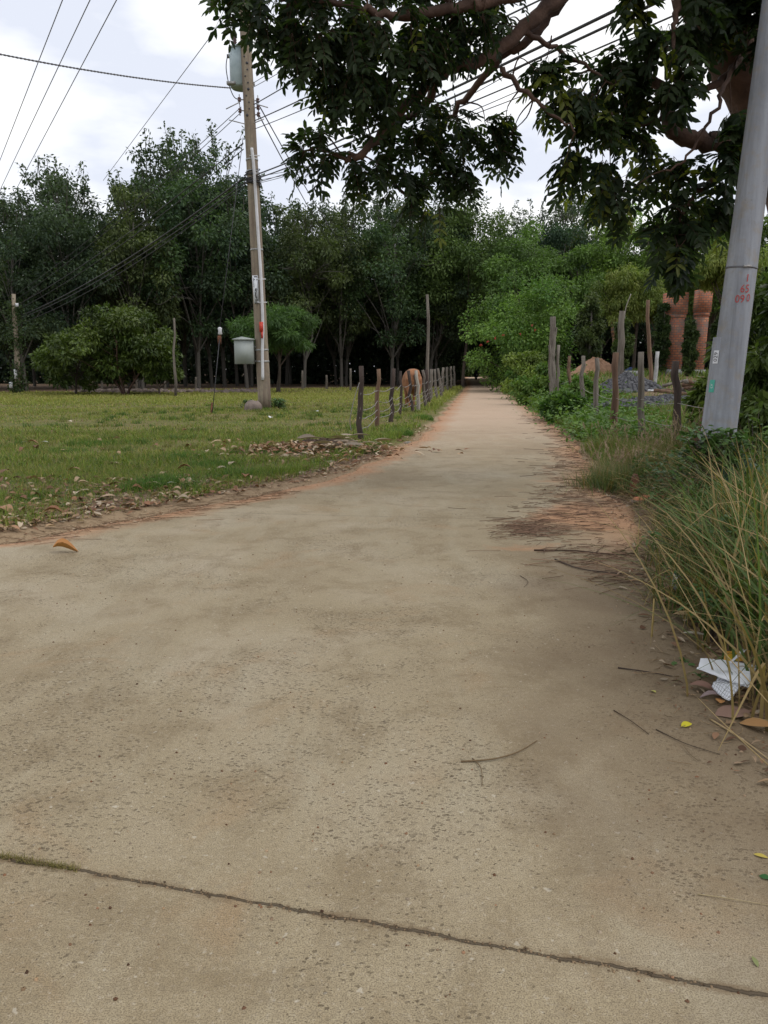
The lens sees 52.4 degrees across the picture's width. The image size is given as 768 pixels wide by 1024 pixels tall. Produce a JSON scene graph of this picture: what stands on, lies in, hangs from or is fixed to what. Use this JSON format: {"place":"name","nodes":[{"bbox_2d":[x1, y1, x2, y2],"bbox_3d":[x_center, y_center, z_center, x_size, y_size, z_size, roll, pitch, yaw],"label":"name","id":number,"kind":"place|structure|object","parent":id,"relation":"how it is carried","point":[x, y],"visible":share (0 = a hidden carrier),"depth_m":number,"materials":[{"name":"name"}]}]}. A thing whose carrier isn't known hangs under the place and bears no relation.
{"place":"outdoors","nodes":[
{"label":"outdoors","id":0,"kind":"place"},
{"bbox_2d":[73,388,257,392],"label":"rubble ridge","id":1,"kind":"structure","parent":0,"point":[99,390],"depth_m":45.69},
{"bbox_2d":[0,385,461,529],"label":"field grass","id":2,"kind":"structure","parent":0,"point":[130,457],"depth_m":15.64,"materials":[{"name":"green plant"}]},
{"bbox_2d":[0,377,767,1023],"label":"road","id":3,"kind":"structure","parent":0,"point":[306,719],"depth_m":2.77,"materials":[{"name":"concrete"}]},
{"bbox_2d":[0,849,80,872],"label":"joint moss","id":4,"kind":"object","parent":3,"relation":"on","point":[51,864],"visible":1,"depth_m":2.24,"materials":[{"name":"green plant"}]},
{"bbox_2d":[0,499,765,1009],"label":"road grit","id":5,"kind":"object","parent":3,"relation":"on","point":[524,949],"visible":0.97,"depth_m":2.06,"materials":[{"name":"grey stone"}]},
{"bbox_2d":[0,415,767,822],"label":"twig litter","id":6,"kind":"object","parent":3,"relation":"on","point":[526,531],"visible":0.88,"depth_m":7.03,"materials":[{"name":"wood"},{"name":"bark"},{"name":"leaf"}]},
{"bbox_2d":[0,371,767,727],"bbox_3d":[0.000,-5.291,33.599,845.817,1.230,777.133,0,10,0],"label":"ground","id":7,"kind":"structure","parent":0,"point":[120,515],"depth_m":13.02,"materials":[{"name":"brown soil"}]},
{"bbox_2d":[1,294,29,392],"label":"utility pole","id":8,"kind":"object","parent":7,"relation":"on","point":[16,346],"visible":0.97,"depth_m":44.91,"materials":[{"name":"concrete"}]},
{"bbox_2d":[0,202,59,383],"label":"rubber tree","id":9,"kind":"object","parent":7,"relation":"on","point":[26,339],"visible":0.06,"depth_m":52.17,"materials":[{"name":"green plant"}]},
{"bbox_2d":[0,186,75,390],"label":"rubber tree","id":10,"kind":"object","parent":7,"relation":"on","point":[8,247],"visible":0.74,"depth_m":48.22,"materials":[{"name":"green plant"}]},
{"bbox_2d":[0,154,102,387],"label":"rubber tree","id":11,"kind":"object","parent":7,"relation":"on","point":[28,181],"visible":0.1,"depth_m":54.18,"materials":[{"name":"green plant"}]},
{"bbox_2d":[1,174,108,388],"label":"rubber tree","id":12,"kind":"object","parent":7,"relation":"on","point":[42,197],"visible":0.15,"depth_m":51.17,"materials":[{"name":"green plant"}]},
{"bbox_2d":[3,161,122,388],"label":"rubber tree","id":13,"kind":"object","parent":7,"relation":"on","point":[89,273],"visible":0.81,"depth_m":48.92,"materials":[{"name":"green plant"}]},
{"bbox_2d":[28,327,105,393],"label":"bushy tree","id":14,"kind":"object","parent":7,"relation":"on","point":[55,372],"visible":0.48,"depth_m":41.77,"materials":[{"name":"green plant"}]},
{"bbox_2d":[40,301,184,393],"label":"bushy tree","id":15,"kind":"object","parent":7,"relation":"on","point":[116,338],"visible":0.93,"depth_m":40.88,"materials":[{"name":"green plant"}]},
{"bbox_2d":[86,178,184,387],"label":"rubber tree","id":16,"kind":"object","parent":7,"relation":"on","point":[108,298],"visible":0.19,"depth_m":53.31,"materials":[{"name":"green plant"}]},
{"bbox_2d":[90,167,199,388],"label":"rubber tree","id":17,"kind":"object","parent":7,"relation":"on","point":[118,256],"visible":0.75,"depth_m":50.68,"materials":[{"name":"green plant"}]},
{"bbox_2d":[96,128,222,386],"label":"rubber tree","id":18,"kind":"object","parent":7,"relation":"on","point":[140,179],"visible":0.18,"depth_m":55.18,"materials":[{"name":"green plant"}]},
{"bbox_2d":[134,337,185,394],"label":"bushy tree","id":19,"kind":"object","parent":7,"relation":"on","point":[150,371],"visible":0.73,"depth_m":41.42,"materials":[{"name":"green plant"}]},
{"bbox_2d":[147,162,204,385],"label":"rubber tree","id":20,"kind":"object","parent":7,"relation":"on","point":[182,341],"visible":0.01,"depth_m":61.72,"materials":[{"name":"green plant"}]},
{"bbox_2d":[123,120,249,388],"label":"rubber tree","id":21,"kind":"object","parent":7,"relation":"on","point":[173,188],"visible":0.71,"depth_m":52.47,"materials":[{"name":"green plant"}]},
{"bbox_2d":[0,409,396,515],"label":"weeds","id":22,"kind":"object","parent":7,"relation":"on","point":[83,493],"visible":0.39,"depth_m":11.02,"materials":[{"name":"green plant"}]},
{"bbox_2d":[166,165,263,386],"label":"rubber tree","id":23,"kind":"object","parent":7,"relation":"on","point":[184,324],"visible":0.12,"depth_m":57.55,"materials":[{"name":"green plant"}]},
{"bbox_2d":[151,119,282,386],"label":"rubber tree","id":24,"kind":"object","parent":7,"relation":"on","point":[223,340],"visible":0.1,"depth_m":56.37,"materials":[{"name":"green plant"}]},
{"bbox_2d":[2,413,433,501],"bbox_3d":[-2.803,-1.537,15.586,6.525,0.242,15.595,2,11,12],"label":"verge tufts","id":25,"kind":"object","parent":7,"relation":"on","point":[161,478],"visible":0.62,"depth_m":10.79,"materials":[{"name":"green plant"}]},
{"bbox_2d":[0,421,467,543],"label":"leaf litter","id":26,"kind":"object","parent":7,"relation":"on","point":[266,446],"visible":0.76,"depth_m":9.48,"materials":[{"name":"brown plant"}]},
{"bbox_2d":[180,172,297,387],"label":"rubber tree","id":27,"kind":"object","parent":7,"relation":"on","point":[245,301],"visible":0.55,"depth_m":54.45,"materials":[{"name":"green plant"}]},
{"bbox_2d":[210,3,271,407],"bbox_3d":[-5.154,-10.524,26.458,2.651,14.221,0.656,0,10,0],"label":"utility pole","id":28,"kind":"object","parent":7,"relation":"on","point":[254,184],"visible":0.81,"depth_m":26.43,"materials":[{"name":"concrete"}]},
{"bbox_2d":[0,53,230,88],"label":"service cable","id":29,"kind":"object","parent":28,"relation":"attached to","point":[111,73],"visible":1,"depth_m":21.75,"materials":[{"name":"black rubber"}]},
{"bbox_2d":[20,177,245,316],"bbox_3d":[-13.134,-11.317,35.978,0.057,3.468,25.547,-9,14,-41],"label":"overhead wire","id":30,"kind":"object","parent":28,"relation":"attached to","point":[228,189],"visible":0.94,"depth_m":32.05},
{"bbox_2d":[226,37,254,99],"bbox_3d":[-4.812,-14.799,26.141,0.935,2.077,0.797,0,10,0],"label":"transformer","id":31,"kind":"object","parent":28,"relation":"attached to","point":[234,83],"visible":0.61,"depth_m":25.86,"materials":[{"name":"paint"}]},
{"bbox_2d":[232,337,255,363],"bbox_3d":[-4.815,-5.647,27.259,0.880,0.932,0.420,0,10,0],"label":"meter cabinet","id":32,"kind":"object","parent":28,"relation":"attached to","point":[244,350],"visible":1,"depth_m":27.11,"materials":[{"name":"metal"}]},
{"bbox_2d":[257,5,624,174],"bbox_3d":[-0.354,-8.255,16.538,0.040,2.595,21.373,-4,11,-21],"label":"overhead wire","id":33,"kind":"object","parent":28,"relation":"attached to","point":[602,16],"visible":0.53,"depth_m":10.75,"materials":[{"name":"black metal"}]},
{"bbox_2d":[257,0,664,178],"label":"overhead wire","id":34,"kind":"object","parent":28,"relation":"attached to","point":[550,52],"visible":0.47,"depth_m":10.79,"materials":[{"name":"black metal"}]},
{"bbox_2d":[225,302,322,391],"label":"flame tree","id":35,"kind":"object","parent":7,"relation":"on","point":[286,329],"visible":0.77,"depth_m":44.84,"materials":[{"name":"green plant"}]},
{"bbox_2d":[263,192,321,384],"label":"rubber tree","id":36,"kind":"object","parent":7,"relation":"on","point":[275,209],"visible":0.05,"depth_m":63.80,"materials":[{"name":"green plant"}]},
{"bbox_2d":[250,198,354,387],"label":"rubber tree","id":37,"kind":"object","parent":7,"relation":"on","point":[298,267],"visible":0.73,"depth_m":55.53,"materials":[{"name":"green plant"}]},
{"bbox_2d":[272,202,349,385],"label":"rubber tree","id":38,"kind":"object","parent":7,"relation":"on","point":[299,228],"visible":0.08,"depth_m":60.67,"materials":[{"name":"green plant"}]},
{"bbox_2d":[313,211,363,384],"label":"rubber tree","id":39,"kind":"object","parent":7,"relation":"on","point":[326,337],"visible":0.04,"depth_m":67.44,"materials":[{"name":"green plant"}]},
{"bbox_2d":[298,196,379,385],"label":"rubber tree","id":40,"kind":"object","parent":7,"relation":"on","point":[349,347],"visible":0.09,"depth_m":62.83,"materials":[{"name":"green plant"}]},
{"bbox_2d":[294,191,392,386],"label":"rubber tree","id":41,"kind":"object","parent":7,"relation":"on","point":[341,321],"visible":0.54,"depth_m":58.49,"materials":[{"name":"green plant"}]},
{"bbox_2d":[297,433,391,448],"bbox_3d":[-0.657,-1.172,13.141,1.637,0.280,0.950,0,10,0],"label":"bark heap","id":42,"kind":"object","parent":7,"relation":"on","point":[338,437],"visible":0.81,"depth_m":13.21,"materials":[{"name":"brown plant"}]},
{"bbox_2d":[0,286,761,383],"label":"wood","id":43,"kind":"object","parent":7,"relation":"on","point":[371,358],"visible":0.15,"depth_m":73.11,"materials":[{"name":"black plant"}]},
{"bbox_2d":[333,183,438,386],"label":"rubber tree","id":44,"kind":"object","parent":7,"relation":"on","point":[393,309],"visible":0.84,"depth_m":58.57,"materials":[{"name":"green plant"}]},
{"bbox_2d":[361,200,422,351],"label":"rubber tree","id":45,"kind":"object","parent":7,"relation":"on","point":[369,336],"visible":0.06,"depth_m":67.44,"materials":[{"name":"green plant"}]},
{"bbox_2d":[363,211,426,385],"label":"rubber tree","id":46,"kind":"object","parent":7,"relation":"on","point":[397,356],"visible":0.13,"depth_m":64.58,"materials":[{"name":"green plant"}]},
{"bbox_2d":[350,366,455,441],"bbox_3d":[2.533,-6.160,37.402,0.544,1.830,46.289,1,10,7],"label":"wire fence","id":47,"kind":"object","parent":7,"relation":"on","point":[426,387],"visible":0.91,"depth_m":23.45,"materials":[{"name":"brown wood"}]},
{"bbox_2d":[402,369,421,406],"bbox_3d":[0.982,-4.536,28.532,0.710,1.400,2.230,-1,10,-5],"label":"cow","id":48,"kind":"object","parent":7,"relation":"on","point":[405,382],"visible":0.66,"depth_m":27.65},
{"bbox_2d":[374,190,486,383],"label":"rubber tree","id":49,"kind":"object","parent":7,"relation":"on","point":[442,307],"visible":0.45,"depth_m":60.88,"materials":[{"name":"green plant"}]},
{"bbox_2d":[406,206,488,381],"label":"rubber tree","id":50,"kind":"object","parent":7,"relation":"on","point":[441,345],"visible":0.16,"depth_m":63.72,"materials":[{"name":"green plant"}]},
{"bbox_2d":[406,189,514,386],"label":"broadleaf tree","id":51,"kind":"object","parent":7,"relation":"on","point":[457,258],"visible":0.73,"depth_m":59.14,"materials":[{"name":"green plant"}]},
{"bbox_2d":[402,293,555,384],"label":"lane foliage","id":52,"kind":"object","parent":7,"relation":"on","point":[452,358],"visible":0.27,"depth_m":72.24,"materials":[{"name":"green plant"}]},
{"bbox_2d":[198,0,767,304],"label":"overhanging tree","id":53,"kind":"object","parent":7,"relation":"on","point":[717,39],"visible":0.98,"depth_m":7.41,"materials":[{"name":"green plant"}]},
{"bbox_2d":[474,215,566,337],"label":"broadleaf tree","id":54,"kind":"object","parent":7,"relation":"on","point":[536,260],"visible":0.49,"depth_m":56.04,"materials":[{"name":"green plant"}]},
{"bbox_2d":[457,269,584,391],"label":"broadleaf tree","id":55,"kind":"object","parent":7,"relation":"on","point":[535,334],"visible":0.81,"depth_m":47.35,"materials":[{"name":"green plant"}]},
{"bbox_2d":[494,199,561,317],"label":"rubber tree","id":56,"kind":"object","parent":7,"relation":"on","point":[527,213],"visible":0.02,"depth_m":64.83,"materials":[{"name":"green plant"}]},
{"bbox_2d":[500,350,565,394],"bbox_3d":[6.999,-6.408,36.661,3.005,2.424,2.410,-4,11,-20],"label":"shrub","id":57,"kind":"object","parent":7,"relation":"on","point":[530,360],"visible":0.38,"depth_m":36.38,"materials":[{"name":"green plant"}]},
{"bbox_2d":[510,361,568,404],"bbox_3d":[6.082,-5.009,30.730,2.177,1.821,2.168,0,10,0],"label":"shrub","id":58,"kind":"object","parent":7,"relation":"on","point":[519,383],"visible":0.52,"depth_m":30.27,"materials":[{"name":"green plant"}]},
{"bbox_2d":[515,189,606,370],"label":"rubber tree","id":59,"kind":"object","parent":7,"relation":"on","point":[559,235],"visible":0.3,"depth_m":63.51,"materials":[{"name":"green plant"}]},
{"bbox_2d":[536,387,585,422],"bbox_3d":[4.821,-2.887,21.285,1.356,1.060,1.353,-9,14,-42],"label":"shrub","id":60,"kind":"object","parent":7,"relation":"on","point":[555,398],"visible":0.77,"depth_m":20.95,"materials":[{"name":"green plant"}]},
{"bbox_2d":[544,194,611,367],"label":"rubber tree","id":61,"kind":"object","parent":7,"relation":"on","point":[565,219],"visible":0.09,"depth_m":67.78,"materials":[{"name":"green plant"}]},
{"bbox_2d":[542,241,622,363],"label":"broadleaf tree","id":62,"kind":"object","parent":7,"relation":"on","point":[584,255],"visible":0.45,"depth_m":54.24,"materials":[{"name":"green plant"}]},
{"bbox_2d":[565,375,604,404],"bbox_3d":[6.535,-3.897,25.657,1.338,1.327,1.308,-5,12,-28],"label":"shrub","id":63,"kind":"object","parent":7,"relation":"on","point":[588,385],"visible":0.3,"depth_m":25.41,"materials":[{"name":"green plant"}]},
{"bbox_2d":[572,291,607,360],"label":"ivy column","id":64,"kind":"structure","parent":7,"relation":"on","point":[587,332],"depth_m":40.72,"materials":[{"name":"green plant"}]},
{"bbox_2d":[493,358,695,444],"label":"creeping weeds","id":65,"kind":"object","parent":7,"relation":"on","point":[586,414],"visible":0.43,"depth_m":17.34,"materials":[{"name":"green plant"}]},
{"bbox_2d":[570,421,635,453],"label":"fountain grass","id":66,"kind":"object","parent":7,"relation":"on","point":[614,440],"depth_m":13.22,"materials":[{"name":"green plant"}]},
{"bbox_2d":[559,441,676,495],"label":"fountain grass","id":67,"kind":"object","parent":7,"relation":"on","point":[602,476],"depth_m":9.23,"materials":[{"name":"green plant"}]},
{"bbox_2d":[611,316,635,370],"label":"ivy column","id":68,"kind":"structure","parent":7,"relation":"on","point":[629,345],"depth_m":37.89,"materials":[{"name":"green plant"}]},
{"bbox_2d":[617,294,630,375],"bbox_3d":[9.835,-7.065,32.193,0.338,3.726,0.442,-4,11,-20],"label":"rod post","id":69,"kind":"object","parent":7,"relation":"on","point":[621,341],"visible":0.88,"depth_m":32.17,"materials":[{"name":"grey wood"}]},
{"bbox_2d":[589,262,666,361],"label":"feathery tree","id":70,"kind":"object","parent":7,"relation":"on","point":[628,281],"visible":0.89,"depth_m":41.85,"materials":[{"name":"green plant"}]},
{"bbox_2d":[571,418,694,474],"bbox_3d":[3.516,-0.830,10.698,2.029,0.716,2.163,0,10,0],"label":"fountain grass","id":71,"kind":"object","parent":7,"relation":"on","point":[646,453],"depth_m":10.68,"materials":[{"name":"green plant"}]},
{"bbox_2d":[600,371,665,392],"bbox_3d":[8.757,-4.589,27.683,2.878,0.814,2.071,0,10,0],"label":"gravel pile","id":72,"kind":"object","parent":7,"relation":"on","point":[630,378],"visible":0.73,"depth_m":27.11,"materials":[{"name":"grey gravel"}]},
{"bbox_2d":[583,203,693,370],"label":"broadleaf tree","id":73,"kind":"object","parent":7,"relation":"on","point":[632,258],"visible":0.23,"depth_m":54.94,"materials":[{"name":"green plant"}]},
{"bbox_2d":[590,394,686,407],"bbox_3d":[7.768,-3.106,21.807,3.972,0.396,1.521,0,10,0],"label":"gravel pile","id":74,"kind":"object","parent":7,"relation":"on","point":[669,397],"visible":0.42,"depth_m":21.54,"materials":[{"name":"grey gravel"}]},
{"bbox_2d":[522,424,767,749],"bbox_3d":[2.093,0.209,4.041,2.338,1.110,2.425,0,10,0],"label":"tall grass","id":75,"kind":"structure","parent":7,"relation":"on","point":[706,635],"depth_m":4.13,"materials":[{"name":"green plant"}]},
{"bbox_2d":[548,316,748,441],"bbox_3d":[5.761,-3.975,20.710,1.251,3.526,20.301,1,10,6],"label":"wire fence","id":76,"kind":"object","parent":7,"relation":"on","point":[554,381],"visible":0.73,"depth_m":16.10,"materials":[{"name":"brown wood"}]},
{"bbox_2d":[540,421,767,781],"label":"leaf litter","id":77,"kind":"object","parent":7,"relation":"on","point":[715,735],"visible":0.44,"depth_m":4.21,"materials":[{"name":"brown plant"}]},
{"bbox_2d":[697,658,755,700],"bbox_3d":[1.550,0.732,3.419,0.298,0.090,0.270,0,10,0],"label":"paper","id":78,"kind":"object","parent":77,"relation":"on","point":[720,684],"visible":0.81,"depth_m":3.44,"materials":[{"name":"white paper"}]},
{"bbox_2d":[651,302,671,372],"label":"ivy column","id":79,"kind":"structure","parent":7,"relation":"on","point":[660,336],"depth_m":38.38,"materials":[{"name":"green plant"}]},
{"bbox_2d":[607,502,728,571],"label":"tall grass","id":80,"kind":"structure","parent":7,"relation":"on","point":[647,552],"depth_m":5.75,"materials":[{"name":"green plant"}]},
{"bbox_2d":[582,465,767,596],"bbox_3d":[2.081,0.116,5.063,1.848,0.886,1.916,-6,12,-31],"label":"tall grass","id":81,"kind":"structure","parent":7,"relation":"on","point":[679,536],"depth_m":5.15,"materials":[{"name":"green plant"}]},
{"bbox_2d":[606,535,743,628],"bbox_3d":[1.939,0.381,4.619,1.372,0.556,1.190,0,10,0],"label":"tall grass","id":82,"kind":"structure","parent":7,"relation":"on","point":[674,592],"depth_m":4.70,"materials":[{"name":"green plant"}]},
{"bbox_2d":[662,292,688,374],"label":"brick pillar","id":83,"kind":"structure","parent":7,"relation":"on","point":[677,312],"depth_m":38.65,"materials":[{"name":"brick"}]},
{"bbox_2d":[644,459,710,507],"bbox_3d":[2.988,-0.247,7.569,0.854,0.494,0.624,10,14,42],"label":"weed","id":84,"kind":"object","parent":7,"relation":"on","point":[672,473],"visible":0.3,"depth_m":7.59,"materials":[{"name":"green plant"}]},
{"bbox_2d":[593,437,767,728],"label":"grass","id":85,"kind":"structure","parent":7,"relation":"on","point":[660,505],"depth_m":6.91,"materials":[{"name":"green plant"}]},
{"bbox_2d":[641,215,729,356],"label":"broadleaf tree","id":86,"kind":"object","parent":7,"relation":"on","point":[715,302],"visible":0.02,"depth_m":53.59,"materials":[{"name":"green plant"}]},
{"bbox_2d":[610,460,767,574],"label":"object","id":87,"kind":"object","parent":7,"relation":"on","point":[700,512],"visible":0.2,"depth_m":4.83,"materials":[{"name":"green plant"}]},
{"bbox_2d":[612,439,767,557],"bbox_3d":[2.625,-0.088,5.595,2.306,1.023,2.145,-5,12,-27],"label":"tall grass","id":88,"kind":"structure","parent":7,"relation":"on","point":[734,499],"depth_m":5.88,"materials":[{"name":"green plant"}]},
{"bbox_2d":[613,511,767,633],"bbox_3d":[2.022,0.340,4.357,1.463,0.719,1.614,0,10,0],"label":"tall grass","id":89,"kind":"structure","parent":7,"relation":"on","point":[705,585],"depth_m":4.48,"materials":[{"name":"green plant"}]},
{"bbox_2d":[680,318,700,375],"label":"ivy column","id":90,"kind":"structure","parent":7,"relation":"on","point":[689,351],"depth_m":37.04,"materials":[{"name":"green plant"}]},
{"bbox_2d":[681,370,707,427],"bbox_3d":[6.149,-2.007,14.907,0.984,1.448,0.834,0,10,0],"label":"shrub","id":91,"kind":"object","parent":7,"relation":"on","point":[695,397],"visible":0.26,"depth_m":14.76,"materials":[{"name":"green plant"}]},
{"bbox_2d":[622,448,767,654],"bbox_3d":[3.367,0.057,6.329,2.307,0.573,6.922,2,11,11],"label":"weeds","id":92,"kind":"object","parent":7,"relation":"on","point":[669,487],"visible":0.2,"depth_m":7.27,"materials":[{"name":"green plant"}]},
{"bbox_2d":[693,290,712,373],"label":"brick pillar","id":93,"kind":"structure","parent":7,"relation":"on","point":[702,306],"depth_m":40.15,"materials":[{"name":"brick"}]},
{"bbox_2d":[641,507,767,575],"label":"weed","id":94,"kind":"object","parent":7,"relation":"on","point":[711,530],"visible":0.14,"depth_m":4.90,"materials":[{"name":"green plant"}]},
{"bbox_2d":[678,583,733,642],"bbox_3d":[1.734,0.551,4.133,0.198,0.286,0.310,-6,12,-30],"label":"weed","id":95,"kind":"object","parent":7,"relation":"on","point":[712,633],"visible":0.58,"depth_m":4.12,"materials":[{"name":"green plant"}]},
{"bbox_2d":[654,419,767,509],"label":"tall grass","id":96,"kind":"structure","parent":7,"relation":"on","point":[763,464],"depth_m":6.92,"materials":[{"name":"green plant"}]},
{"bbox_2d":[668,425,767,497],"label":"vine","id":97,"kind":"object","parent":7,"relation":"on","point":[723,436],"visible":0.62,"depth_m":7.31,"materials":[{"name":"green plant"}]},
{"bbox_2d":[676,401,767,478],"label":"weed","id":98,"kind":"object","parent":7,"relation":"on","point":[750,419],"visible":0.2,"depth_m":8.56,"materials":[{"name":"green plant"}]},
{"bbox_2d":[689,240,767,304],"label":"feathery tree","id":99,"kind":"object","parent":7,"relation":"on","point":[712,273],"visible":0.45,"depth_m":36.11,"materials":[{"name":"green plant"}]},
{"bbox_2d":[693,0,767,488],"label":"leaning pole","id":100,"kind":"object","parent":7,"relation":"on","point":[722,402],"visible":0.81,"depth_m":7.34,"materials":[{"name":"grey concrete"}]},
{"bbox_2d":[705,277,767,454],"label":"shrub","id":101,"kind":"object","parent":7,"relation":"on","point":[760,330],"visible":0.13,"depth_m":11.03,"materials":[{"name":"green plant"}]},
{"bbox_2d":[738,273,767,459],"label":"shrub","id":102,"kind":"object","parent":7,"relation":"on","point":[755,366],"visible":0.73,"depth_m":10.34,"materials":[{"name":"green plant"}]},
{"bbox_2d":[0,0,767,363],"label":"sky","id":103,"kind":"structure","parent":0,"point":[100,115],"materials":[{"name":"white"}]},
{"bbox_2d":[526,367,765,470],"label":"verge grass","id":104,"kind":"structure","parent":0,"point":[662,407],"depth_m":19.21,"materials":[{"name":"green plant"}]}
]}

